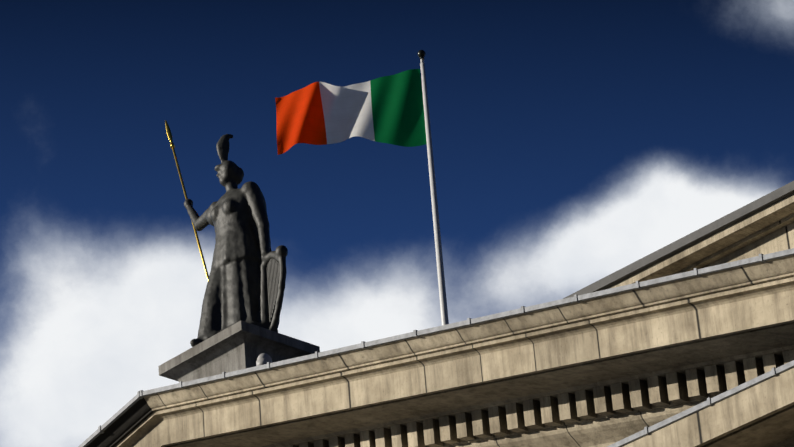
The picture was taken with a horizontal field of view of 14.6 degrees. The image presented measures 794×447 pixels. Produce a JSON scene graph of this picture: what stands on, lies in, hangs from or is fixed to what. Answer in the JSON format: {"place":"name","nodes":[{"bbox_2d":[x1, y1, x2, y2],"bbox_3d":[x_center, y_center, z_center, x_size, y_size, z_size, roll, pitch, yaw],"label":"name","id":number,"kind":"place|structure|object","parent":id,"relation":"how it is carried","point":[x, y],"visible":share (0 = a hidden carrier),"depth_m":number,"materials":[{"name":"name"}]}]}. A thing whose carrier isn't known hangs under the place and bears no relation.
{"place":"outdoors","nodes":[
{"label":"outdoors","id":0,"kind":"place"},
{"bbox_2d":[0,0,793,446],"label":"sky","id":1,"kind":"structure","parent":0,"point":[574,142],"materials":[{"name":"blue"}]},
{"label":"pavement","id":2,"kind":"structure","parent":0,"visible":0},
{"bbox_3d":[0.923,7.193,42.725,7.749,7.900,32.940,21,-37,-39],"label":"portico","id":3,"kind":"object","parent":2,"relation":"on","visible":0},
{"bbox_2d":[158,321,319,381],"bbox_3d":[-2.117,2.539,42.232,1.424,1.613,1.742,21,-37,-39],"label":"statue pedestal","id":4,"kind":"object","parent":3,"relation":"on","point":[239,345],"visible":0.4,"depth_m":42.03,"materials":[{"name":"stone"}]},
{"bbox_2d":[184,134,287,346],"bbox_3d":[-2.317,0.267,43.372,2.228,3.498,1.072,-21,-32,28],"label":"hibernia statue","id":5,"kind":"object","parent":4,"relation":"on","point":[236,290],"visible":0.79,"depth_m":42.93,"materials":[{"name":"stone"}]},
{"bbox_2d":[165,120,208,280],"bbox_3d":[-2.847,0.220,44.337,0.063,4.550,1.323,18,-35,-36],"label":"spear","id":6,"kind":"object","parent":5,"relation":"attached to","point":[169,135],"visible":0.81,"depth_m":45.03,"materials":[{"name":"gold metal"}]},
{"bbox_2d":[267,259,278,321],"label":"harp strings","id":7,"kind":"object","parent":5,"relation":"attached to","point":[272,274],"visible":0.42,"depth_m":42.43,"materials":[{"name":"stone"}]},
{"bbox_2d":[417,50,448,324],"bbox_3d":[0.671,0.933,46.286,0.243,8.208,0.243,21,-37,-39],"label":"flagpole","id":8,"kind":"object","parent":3,"relation":"on","point":[421,54],"visible":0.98,"depth_m":46.90,"materials":[{"name":"metal"}]},
{"bbox_2d":[275,69,426,154],"bbox_3d":[-0.728,-1.616,47.918,2.326,1.317,0.348,-7,-28,4],"label":"flag","id":9,"kind":"object","parent":8,"relation":"attached to","point":[388,109],"visible":1,"depth_m":47.95,"materials":[{"name":"fabric"}]},
{"bbox_2d":[78,248,793,446],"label":"cornice","id":10,"kind":"structure","parent":3,"relation":"on","point":[722,314],"depth_m":36.36,"materials":[{"name":"stone"}]},
{"bbox_2d":[256,353,271,365],"bbox_3d":[-1.705,1.832,39.905,0.224,0.344,0.178,21,-37,-39],"label":"flood lamp","id":11,"kind":"object","parent":10,"relation":"on","point":[263,358],"visible":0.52,"depth_m":39.86,"materials":[{"name":"grey"}]},
{"bbox_2d":[98,254,776,434],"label":"roof flashing seams","id":12,"kind":"object","parent":10,"relation":"on","point":[139,393],"visible":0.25,"depth_m":35.98,"materials":[{"name":"grey metal"}]},
{"bbox_2d":[284,350,793,446],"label":"cornice dentils","id":13,"kind":"object","parent":10,"relation":"attached to","point":[658,391],"visible":0.96,"depth_m":36.66,"materials":[{"name":"stone"}]},
{"bbox_2d":[563,181,793,298],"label":"pediment","id":14,"kind":"structure","parent":3,"relation":"on","point":[764,225],"depth_m":37.72,"materials":[{"name":"stone"}]}
]}

